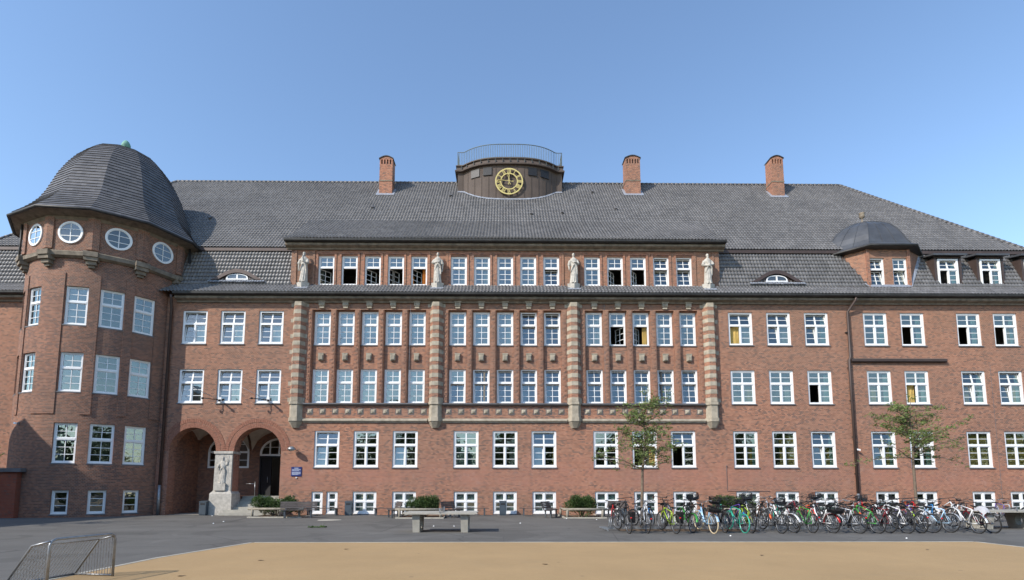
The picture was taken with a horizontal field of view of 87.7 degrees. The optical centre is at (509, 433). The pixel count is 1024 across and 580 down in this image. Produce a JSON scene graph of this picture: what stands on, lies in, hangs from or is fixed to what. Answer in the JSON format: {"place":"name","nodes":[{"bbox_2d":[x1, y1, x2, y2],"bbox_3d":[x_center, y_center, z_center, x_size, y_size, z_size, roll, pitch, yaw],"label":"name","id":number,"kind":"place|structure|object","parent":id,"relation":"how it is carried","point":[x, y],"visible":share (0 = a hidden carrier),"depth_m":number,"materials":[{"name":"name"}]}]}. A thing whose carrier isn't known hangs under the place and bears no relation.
{"place":"outdoors","nodes":[
{"label":"outdoors","id":0,"kind":"place"},
{"bbox_2d":[0,515,1023,579],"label":"ground","id":1,"kind":"structure","parent":0,"point":[143,537],"depth_m":19.85,"materials":[{"name":"asphalt"}]},
{"bbox_2d":[0,468,26,517],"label":"brick annex","id":2,"kind":"object","parent":1,"relation":"on","point":[10,483],"visible":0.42,"depth_m":30.53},
{"bbox_2d":[6,140,200,517],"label":"round tower","id":3,"kind":"structure","parent":1,"relation":"on","point":[103,249],"depth_m":32.52,"materials":[{"name":"brick"}]},
{"bbox_2d":[18,353,34,393],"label":"window","id":4,"kind":"structure","parent":3,"relation":"in","point":[29,362],"depth_m":31.92,"materials":[{"name":"white paint"}]},
{"bbox_2d":[25,287,41,327],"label":"window","id":5,"kind":"structure","parent":3,"relation":"in","point":[33,320],"depth_m":32.33,"materials":[{"name":"white paint"}]},
{"bbox_2d":[49,423,77,463],"bbox_3d":[-26.044,0.607,31.311,1.267,2.441,0.424,1,-6,-14],"label":"window","id":6,"kind":"structure","parent":3,"relation":"in","point":[59,431],"depth_m":31.31,"materials":[{"name":"white paint"}]},
{"bbox_2d":[56,352,83,392],"bbox_3d":[-26.022,-3.602,31.658,1.267,2.441,0.237,1,-6,-14],"label":"window","id":7,"kind":"structure","parent":3,"relation":"in","point":[62,367],"depth_m":31.67,"materials":[{"name":"white paint"}]},
{"bbox_2d":[58,221,83,243],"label":"round window","id":8,"kind":"structure","parent":3,"relation":"in","point":[70,232],"depth_m":32.24,"materials":[{"name":"white paint"}]},
{"bbox_2d":[62,286,88,326],"bbox_3d":[-26.022,-7.629,32.078,1.267,2.441,0.237,1,-6,-14],"label":"window","id":9,"kind":"structure","parent":3,"relation":"in","point":[68,294],"depth_m":32.09,"materials":[{"name":"white paint"}]},
{"bbox_2d":[85,490,106,514],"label":"basement window","id":10,"kind":"structure","parent":3,"relation":"in","point":[90,500],"depth_m":31.66,"materials":[{"name":"white paint"}]},
{"bbox_2d":[86,424,114,464],"bbox_3d":[-24.457,0.673,31.946,1.267,2.441,0.237,4,-7,-36],"label":"window","id":11,"kind":"structure","parent":3,"relation":"in","point":[91,439],"depth_m":31.95,"materials":[{"name":"white paint"}]},
{"bbox_2d":[92,354,119,395],"bbox_3d":[-24.457,-3.527,32.384,1.267,2.441,0.237,4,-7,-36],"label":"window","id":12,"kind":"structure","parent":3,"relation":"in","point":[97,369],"depth_m":32.40,"materials":[{"name":"white paint"}]},
{"bbox_2d":[97,289,124,330],"bbox_3d":[-24.457,-7.553,32.804,1.267,2.441,0.237,4,-7,-36],"label":"window","id":13,"kind":"structure","parent":3,"relation":"in","point":[102,304],"depth_m":32.81,"materials":[{"name":"white paint"}]},
{"bbox_2d":[105,228,132,250],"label":"round window","id":14,"kind":"structure","parent":3,"relation":"in","point":[116,238],"depth_m":33.15,"materials":[{"name":"white paint"}]},
{"bbox_2d":[122,426,145,465],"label":"window","id":15,"kind":"structure","parent":3,"relation":"in","point":[142,442],"depth_m":33.23,"materials":[{"name":"white paint"}]},
{"bbox_2d":[127,359,150,399],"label":"window","id":16,"kind":"structure","parent":3,"relation":"in","point":[139,373],"depth_m":33.73,"materials":[{"name":"glass"}]},
{"bbox_2d":[132,296,154,337],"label":"window","id":17,"kind":"structure","parent":3,"relation":"in","point":[143,312],"depth_m":34.07,"materials":[{"name":"white paint"}]},
{"bbox_2d":[152,242,172,263],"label":"round window","id":18,"kind":"structure","parent":3,"relation":"in","point":[161,251],"depth_m":35.04,"materials":[{"name":"white paint"}]},
{"bbox_2d":[259,515,306,516],"bbox_3d":[-13.491,4.999,32.166,2.900,0.001,3.100,0,-6,-1],"label":"planting bed","id":19,"kind":"object","parent":1,"relation":"on","point":[286,516],"visible":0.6,"depth_m":31.86,"materials":[{"name":"concrete"}]},
{"bbox_2d":[250,494,304,516],"bbox_3d":[-13.846,4.314,31.851,3.093,1.375,1.721,0,-6,-1],"label":"bush","id":20,"kind":"object","parent":19,"relation":"on","point":[265,501],"visible":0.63,"depth_m":31.72,"materials":[{"name":"green plant"}]},
{"bbox_2d":[279,501,317,517],"bbox_3d":[-12.098,4.376,30.583,2.000,0.935,0.640,2,-6,-15],"label":"park bench","id":21,"kind":"object","parent":1,"relation":"on","point":[303,504],"visible":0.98,"depth_m":30.75,"materials":[{"name":"grey wood"}]},
{"bbox_2d":[404,515,444,516],"bbox_3d":[-5.037,4.961,31.806,2.500,0.001,4.000,0,-6,-1],"label":"planting bed","id":22,"kind":"object","parent":1,"relation":"on","point":[427,516],"visible":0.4,"depth_m":31.86,"materials":[{"name":"concrete"}]},
{"bbox_2d":[404,494,440,516],"bbox_3d":[-5.074,4.237,31.268,2.164,1.402,1.697,0,-6,-1],"label":"bush","id":23,"kind":"object","parent":22,"relation":"on","point":[424,502],"visible":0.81,"depth_m":30.92,"materials":[{"name":"green plant"}]},
{"bbox_2d":[402,507,478,531],"bbox_3d":[-2.641,3.368,20.887,2.800,0.930,1.600,0,-6,-1],"label":"table tennis","id":24,"kind":"object","parent":1,"relation":"on","point":[417,521],"visible":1,"depth_m":20.32,"materials":[{"name":"concrete"}]},
{"bbox_2d":[0,144,1023,515],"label":"school building","id":25,"kind":"structure","parent":1,"relation":"on","point":[780,360],"depth_m":35.48,"materials":[{"name":"red brick"}]},
{"bbox_2d":[176,369,203,403],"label":"window","id":26,"kind":"structure","parent":25,"relation":"in","point":[195,395],"depth_m":34.92,"materials":[{"name":"white paint"}]},
{"bbox_2d":[180,311,207,344],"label":"window","id":27,"kind":"structure","parent":25,"relation":"in","point":[200,329],"depth_m":35.32,"materials":[{"name":"white paint"}]},
{"bbox_2d":[215,369,242,403],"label":"window","id":28,"kind":"structure","parent":25,"relation":"in","point":[235,388],"depth_m":34.94,"materials":[{"name":"white paint"}]},
{"bbox_2d":[218,311,245,344],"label":"window","id":29,"kind":"structure","parent":25,"relation":"in","point":[238,329],"depth_m":35.35,"materials":[{"name":"white paint"}]},
{"bbox_2d":[254,370,280,403],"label":"window","id":30,"kind":"structure","parent":25,"relation":"in","point":[273,390],"depth_m":34.97,"materials":[{"name":"white paint"}]},
{"bbox_2d":[258,456,280,494],"bbox_3d":[-16.346,2.982,37.635,2.700,2.790,0.380,0,-6,-1],"label":"door","id":31,"kind":"structure","parent":25,"relation":"in","point":[265,466],"depth_m":37.61,"materials":[{"name":"wood"}]},
{"bbox_2d":[257,311,283,344],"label":"window","id":32,"kind":"structure","parent":25,"relation":"in","point":[276,331],"depth_m":35.40,"materials":[{"name":"white paint"}]},
{"bbox_2d":[294,252,309,288],"bbox_3d":[-13.812,-10.760,35.687,0.843,3.002,0.764,0,-6,-1],"label":"statue","id":33,"kind":"object","parent":25,"relation":"on","point":[303,262],"visible":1,"depth_m":35.62,"materials":[{"name":"stone"}]},
{"bbox_2d":[312,369,328,402],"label":"window","id":34,"kind":"structure","parent":25,"relation":"in","point":[320,379],"depth_m":35.26,"materials":[{"name":"white paint"}]},
{"bbox_2d":[313,312,330,345],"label":"window","id":35,"kind":"structure","parent":25,"relation":"in","point":[322,322],"depth_m":35.68,"materials":[{"name":"white paint"}]},
{"bbox_2d":[312,431,339,467],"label":"window","id":36,"kind":"structure","parent":25,"relation":"in","point":[321,452],"depth_m":34.58,"materials":[{"name":"white paint"}]},
{"bbox_2d":[336,369,352,402],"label":"window","id":37,"kind":"structure","parent":25,"relation":"in","point":[344,379],"depth_m":35.28,"materials":[{"name":"white paint"}]},
{"bbox_2d":[337,312,354,345],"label":"window","id":38,"kind":"structure","parent":25,"relation":"in","point":[346,322],"depth_m":35.70,"materials":[{"name":"white paint"}]},
{"bbox_2d":[352,492,375,514],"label":"basement window","id":39,"kind":"structure","parent":25,"relation":"in","point":[363,501],"depth_m":34.25,"materials":[{"name":"white paint"}]},
{"bbox_2d":[352,431,378,467],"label":"window","id":40,"kind":"structure","parent":25,"relation":"in","point":[356,445],"depth_m":34.57,"materials":[{"name":"white paint"}]},
{"bbox_2d":[360,369,376,402],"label":"window","id":41,"kind":"structure","parent":25,"relation":"in","point":[368,384],"depth_m":35.33,"materials":[{"name":"white paint"}]},
{"bbox_2d":[361,312,378,345],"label":"window","id":42,"kind":"structure","parent":25,"relation":"in","point":[369,323],"depth_m":35.69,"materials":[{"name":"white paint"}]},
{"bbox_2d":[384,369,400,402],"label":"window","id":43,"kind":"structure","parent":25,"relation":"in","point":[395,376],"depth_m":35.28,"materials":[{"name":"white paint"}]},
{"bbox_2d":[384,312,401,345],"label":"window","id":44,"kind":"structure","parent":25,"relation":"in","point":[396,325],"depth_m":35.69,"materials":[{"name":"white paint"}]},
{"bbox_2d":[391,431,417,468],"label":"window","id":45,"kind":"structure","parent":25,"relation":"in","point":[399,459],"depth_m":34.63,"materials":[{"name":"white paint"}]},
{"bbox_2d":[408,370,424,402],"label":"window","id":46,"kind":"structure","parent":25,"relation":"in","point":[416,378],"depth_m":35.31,"materials":[{"name":"white paint"}]},
{"bbox_2d":[408,312,425,345],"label":"window","id":47,"kind":"structure","parent":25,"relation":"in","point":[417,323],"depth_m":35.70,"materials":[{"name":"white paint"}]},
{"bbox_2d":[430,252,443,291],"bbox_3d":[-4.820,-10.750,35.779,0.844,3.002,0.762,0,-6,-1],"label":"statue","id":48,"kind":"object","parent":25,"relation":"on","point":[437,262],"visible":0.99,"depth_m":35.71,"materials":[{"name":"stone"}]},
{"bbox_2d":[449,312,465,345],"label":"window","id":49,"kind":"structure","parent":25,"relation":"in","point":[457,320],"depth_m":35.77,"materials":[{"name":"white paint"}]},
{"bbox_2d":[449,370,465,402],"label":"window","id":50,"kind":"structure","parent":25,"relation":"in","point":[462,373],"depth_m":35.36,"materials":[{"name":"white paint"}]},
{"bbox_2d":[453,492,477,514],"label":"basement window","id":51,"kind":"structure","parent":25,"relation":"in","point":[461,499],"depth_m":34.33,"materials":[{"name":"white paint"}]},
{"bbox_2d":[453,431,478,468],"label":"window","id":52,"kind":"structure","parent":25,"relation":"in","point":[465,454],"depth_m":34.76,"materials":[{"name":"white paint"}]},
{"bbox_2d":[473,312,489,345],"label":"window","id":53,"kind":"structure","parent":25,"relation":"in","point":[478,317],"depth_m":35.75,"materials":[{"name":"white paint"}]},
{"bbox_2d":[496,313,513,345],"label":"window","id":54,"kind":"structure","parent":25,"relation":"in","point":[509,325],"depth_m":35.76,"materials":[{"name":"white paint"}]},
{"bbox_2d":[492,431,517,468],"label":"window","id":55,"kind":"structure","parent":25,"relation":"in","point":[510,466],"depth_m":34.67,"materials":[{"name":"white paint"}]},
{"bbox_2d":[493,492,516,514],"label":"basement window","id":56,"kind":"structure","parent":25,"relation":"in","point":[511,497],"depth_m":34.35,"materials":[{"name":"white paint"}]},
{"bbox_2d":[520,257,535,285],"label":"window","id":57,"kind":"structure","parent":25,"relation":"in","point":[532,263],"depth_m":36.51,"materials":[{"name":"white paint"}]},
{"bbox_2d":[520,313,536,346],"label":"window","id":58,"kind":"structure","parent":25,"relation":"in","point":[528,326],"depth_m":35.76,"materials":[{"name":"white paint"}]},
{"bbox_2d":[521,370,536,402],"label":"window","id":59,"kind":"structure","parent":25,"relation":"in","point":[525,390],"depth_m":35.41,"materials":[{"name":"white paint"}]},
{"bbox_2d":[531,431,556,468],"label":"window","id":60,"kind":"structure","parent":25,"relation":"in","point":[538,450],"depth_m":34.75,"materials":[{"name":"white paint"}]},
{"bbox_2d":[532,492,555,514],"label":"basement window","id":61,"kind":"structure","parent":25,"relation":"in","point":[538,497],"depth_m":34.37,"materials":[{"name":"white paint"}]},
{"bbox_2d":[544,370,560,402],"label":"window","id":62,"kind":"structure","parent":25,"relation":"in","point":[548,387],"depth_m":35.41,"materials":[{"name":"white paint"}]},
{"bbox_2d":[567,253,580,289],"bbox_3d":[4.338,-10.740,35.876,0.840,3.002,0.765,0,-6,-1],"label":"statue","id":63,"kind":"object","parent":25,"relation":"on","point":[573,263],"visible":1,"depth_m":35.81,"materials":[{"name":"stone"}]},
{"bbox_2d":[586,313,602,346],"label":"window","id":64,"kind":"structure","parent":25,"relation":"in","point":[597,320],"depth_m":35.81,"materials":[{"name":"white paint"}]},
{"bbox_2d":[593,431,618,468],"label":"window","id":65,"kind":"structure","parent":25,"relation":"in","point":[605,466],"depth_m":34.74,"materials":[{"name":"white paint"}]},
{"bbox_2d":[595,492,618,514],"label":"basement window","id":66,"kind":"structure","parent":25,"relation":"in","point":[600,497],"depth_m":34.42,"materials":[{"name":"white paint"}]},
{"bbox_2d":[632,313,649,346],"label":"window","id":67,"kind":"structure","parent":25,"relation":"in","point":[645,331],"depth_m":35.91,"materials":[{"name":"white paint"}]},
{"bbox_2d":[634,492,658,514],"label":"basement window","id":68,"kind":"structure","parent":25,"relation":"in","point":[654,505],"depth_m":34.44,"materials":[{"name":"white paint"}]},
{"bbox_2d":[657,370,673,402],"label":"window","id":69,"kind":"structure","parent":25,"relation":"in","point":[669,383],"depth_m":35.52,"materials":[{"name":"white paint"}]},
{"bbox_2d":[671,431,696,468],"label":"window","id":70,"kind":"structure","parent":25,"relation":"in","point":[684,466],"depth_m":34.78,"materials":[{"name":"white paint"}]},
{"bbox_2d":[701,254,717,292],"bbox_3d":[13.436,-10.730,35.974,0.870,3.002,0.770,0,-6,-1],"label":"statue","id":71,"kind":"object","parent":25,"relation":"on","point":[707,263],"visible":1,"depth_m":35.91,"materials":[{"name":"stone"}]},
{"bbox_2d":[728,313,753,345],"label":"window","id":72,"kind":"structure","parent":25,"relation":"in","point":[739,334],"depth_m":35.77,"materials":[{"name":"white paint"}]},
{"bbox_2d":[730,371,756,404],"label":"window","id":73,"kind":"structure","parent":25,"relation":"in","point":[747,390],"depth_m":35.27,"materials":[{"name":"white paint"}]},
{"bbox_2d":[733,431,759,468],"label":"window","id":74,"kind":"structure","parent":25,"relation":"in","point":[751,461],"depth_m":34.86,"materials":[{"name":"white paint"}]},
{"bbox_2d":[766,313,792,345],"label":"window","id":75,"kind":"structure","parent":25,"relation":"in","point":[782,331],"depth_m":35.72,"materials":[{"name":"white paint"}]},
{"bbox_2d":[769,371,795,404],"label":"window","id":76,"kind":"structure","parent":25,"relation":"in","point":[786,384],"depth_m":35.28,"materials":[{"name":"white paint"}]},
{"bbox_2d":[772,431,799,468],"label":"window","id":77,"kind":"structure","parent":25,"relation":"in","point":[788,459],"depth_m":34.93,"materials":[{"name":"white paint"}]},
{"bbox_2d":[804,313,830,346],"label":"window","id":78,"kind":"structure","parent":25,"relation":"in","point":[821,331],"depth_m":35.75,"materials":[{"name":"white paint"}]},
{"bbox_2d":[807,371,834,404],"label":"window","id":79,"kind":"structure","parent":25,"relation":"in","point":[824,389],"depth_m":35.34,"materials":[{"name":"white paint"}]},
{"bbox_2d":[811,431,838,468],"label":"window","id":80,"kind":"structure","parent":25,"relation":"in","point":[828,453],"depth_m":34.94,"materials":[{"name":"white paint"}]},
{"bbox_2d":[863,313,889,346],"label":"window","id":81,"kind":"structure","parent":25,"relation":"in","point":[879,336],"depth_m":35.79,"materials":[{"name":"white paint"}]},
{"bbox_2d":[867,371,893,404],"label":"window","id":82,"kind":"structure","parent":25,"relation":"in","point":[887,390],"depth_m":35.42,"materials":[{"name":"white paint"}]},
{"bbox_2d":[871,431,898,468],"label":"window","id":83,"kind":"structure","parent":25,"relation":"in","point":[887,463],"depth_m":34.98,"materials":[{"name":"white paint"}]},
{"bbox_2d":[900,313,927,346],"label":"window","id":84,"kind":"structure","parent":25,"relation":"in","point":[918,325],"depth_m":35.82,"materials":[{"name":"white paint"}]},
{"bbox_2d":[904,371,931,404],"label":"window","id":85,"kind":"structure","parent":25,"relation":"in","point":[923,384],"depth_m":35.47,"materials":[{"name":"white paint"}]},
{"bbox_2d":[909,431,937,468],"bbox_3d":[27.016,1.099,35.005,1.680,2.450,0.411,0,-6,-1],"label":"window","id":86,"kind":"structure","parent":25,"relation":"in","point":[928,465],"depth_m":34.91,"materials":[{"name":"white paint"}]},
{"bbox_2d":[956,314,983,346],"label":"window","id":87,"kind":"structure","parent":25,"relation":"in","point":[972,325],"depth_m":35.87,"materials":[{"name":"white paint"}]},
{"bbox_2d":[961,371,989,404],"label":"window","id":88,"kind":"structure","parent":25,"relation":"in","point":[980,381],"depth_m":35.50,"materials":[{"name":"white paint"}]},
{"bbox_2d":[966,431,995,468],"bbox_3d":[30.815,1.103,35.046,1.680,2.450,0.413,0,-6,-1],"label":"window","id":89,"kind":"structure","parent":25,"relation":"in","point":[976,440],"depth_m":35.10,"materials":[{"name":"white paint"}]},
{"bbox_2d":[993,314,1020,346],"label":"window","id":90,"kind":"structure","parent":25,"relation":"in","point":[1008,333],"depth_m":35.89,"materials":[{"name":"white paint"}]},
{"bbox_2d":[998,371,1023,405],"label":"window","id":91,"kind":"structure","parent":25,"relation":"in","point":[1013,393],"depth_m":35.48,"materials":[{"name":"white paint"}]},
{"bbox_2d":[1004,432,1023,468],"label":"window","id":92,"kind":"structure","parent":25,"relation":"in","point":[1014,444],"depth_m":35.16,"materials":[{"name":"white paint"}]},
{"bbox_2d":[49,541,1021,579],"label":"kerb strip","id":93,"kind":"object","parent":1,"relation":"on","point":[405,542],"visible":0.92,"depth_m":16.43,"materials":[{"name":"stone"}]},
{"bbox_2d":[53,542,1023,579],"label":"sports court","id":94,"kind":"object","parent":1,"relation":"on","point":[639,561],"visible":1,"depth_m":11.98,"materials":[{"name":"sand"}]},
{"bbox_2d":[7,533,116,579],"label":"goal","id":95,"kind":"object","parent":94,"relation":"on","point":[79,539],"visible":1,"depth_m":9.66,"materials":[{"name":"metal"}]},
{"bbox_2d":[562,515,598,516],"bbox_3d":[4.262,4.977,31.953,2.200,0.001,3.900,0,-6,-1],"label":"planting bed","id":96,"kind":"object","parent":1,"relation":"on","point":[580,515],"visible":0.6,"depth_m":32.46,"materials":[{"name":"concrete"}]},
{"bbox_2d":[563,494,597,516],"bbox_3d":[4.188,4.244,31.467,2.126,1.418,1.772,0,-6,-1],"label":"bush","id":97,"kind":"object","parent":96,"relation":"on","point":[577,501],"visible":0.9,"depth_m":31.09,"materials":[{"name":"green plant"}]},
{"bbox_2d":[656,502,683,533],"bbox_3d":[6.080,3.198,20.289,0.689,1.087,1.880,1,-2,-10],"label":"bicycle","id":98,"kind":"object","parent":1,"relation":"on","point":[679,516],"visible":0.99,"depth_m":19.94,"materials":[{"name":"green paint"}]},
{"bbox_2d":[599,517,747,530],"bbox_3d":[6.620,3.667,21.707,5.800,0.506,1.400,0,-6,-1],"label":"bicycle rack","id":99,"kind":"object","parent":1,"relation":"on","point":[609,526],"visible":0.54,"depth_m":21.43,"materials":[{"name":"metal"}]},
{"bbox_2d":[618,529,755,530],"bbox_3d":[7.069,3.925,21.836,5.400,0.001,2.300,0,-6,-1],"label":"tree pit","id":100,"kind":"object","parent":1,"relation":"on","point":[682,530],"visible":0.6,"depth_m":21.17,"materials":[{"name":"grey stone"}]},
{"bbox_2d":[592,387,687,529],"bbox_3d":[5.559,0.954,22.167,3.511,6.008,3.698,-4,-7,37],"label":"young tree","id":101,"kind":"object","parent":100,"relation":"on","point":[637,416],"visible":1,"depth_m":21.99,"materials":[{"name":"green plant"}]},
{"bbox_2d":[693,500,722,533],"bbox_3d":[7.525,3.160,20.361,0.621,1.177,1.869,0,-2,-7],"label":"bicycle","id":102,"kind":"object","parent":1,"relation":"on","point":[712,510],"visible":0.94,"depth_m":19.89,"materials":[{"name":"blue paint"}]},
{"bbox_2d":[744,517,859,530],"bbox_3d":[11.884,3.673,21.762,4.329,0.506,1.400,0,-6,-1],"label":"bicycle rack","id":103,"kind":"object","parent":1,"relation":"on","point":[792,527],"visible":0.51,"depth_m":21.41,"materials":[{"name":"metal"}]},
{"bbox_2d":[802,498,844,532],"bbox_3d":[12.032,3.134,20.572,0.622,1.177,1.869,-2,4,-12],"label":"bicycle","id":104,"kind":"object","parent":1,"relation":"on","point":[834,511],"visible":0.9,"depth_m":20.09,"materials":[{"name":"white paint"}]},
{"bbox_2d":[825,499,867,533],"bbox_3d":[12.897,3.164,20.413,0.645,1.177,1.872,-3,-1,-14],"label":"bicycle","id":105,"kind":"object","parent":1,"relation":"on","point":[849,521],"visible":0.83,"depth_m":20.14,"materials":[{"name":"silver paint"}]},
{"bbox_2d":[872,498,915,533],"bbox_3d":[14.696,3.122,20.448,0.621,1.177,1.869,0,4,-12],"label":"bicycle","id":106,"kind":"object","parent":1,"relation":"on","point":[900,516],"visible":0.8,"depth_m":20.17,"materials":[{"name":"white paint"}]},
{"bbox_2d":[844,394,973,522],"bbox_3d":[18.984,1.196,25.109,4.467,6.132,4.506,4,-7,-32],"label":"young tree","id":107,"kind":"object","parent":1,"relation":"on","point":[922,440],"visible":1,"depth_m":24.84,"materials":[{"name":"green plant"}]},
{"bbox_2d":[854,517,977,530],"bbox_3d":[16.420,3.678,21.809,4.500,0.506,1.400,0,-6,-1],"label":"bicycle rack","id":108,"kind":"object","parent":1,"relation":"on","point":[908,527],"visible":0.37,"depth_m":21.43,"materials":[{"name":"metal"}]},
{"bbox_2d":[915,499,960,532],"bbox_3d":[16.791,3.225,20.907,0.622,1.177,1.869,8,-3,-9],"label":"bicycle","id":109,"kind":"object","parent":1,"relation":"on","point":[946,515],"visible":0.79,"depth_m":20.62,"materials":[{"name":"blue paint"}]},
{"bbox_2d":[944,498,990,533],"bbox_3d":[17.479,3.117,20.385,0.633,1.177,1.866,2,4,0],"label":"bicycle","id":110,"kind":"object","parent":1,"relation":"on","point":[983,510],"visible":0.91,"depth_m":20.04,"materials":[{"name":"white paint"}]},
{"bbox_2d":[953,505,1023,528],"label":"table tennis","id":111,"kind":"object","parent":1,"relation":"on","point":[1013,517],"visible":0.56,"depth_m":22.60,"materials":[{"name":"concrete"}]},
{"bbox_2d":[0,0,1023,246],"label":"sky","id":112,"kind":"structure","parent":0,"point":[918,105],"materials":[{"name":"blue"}]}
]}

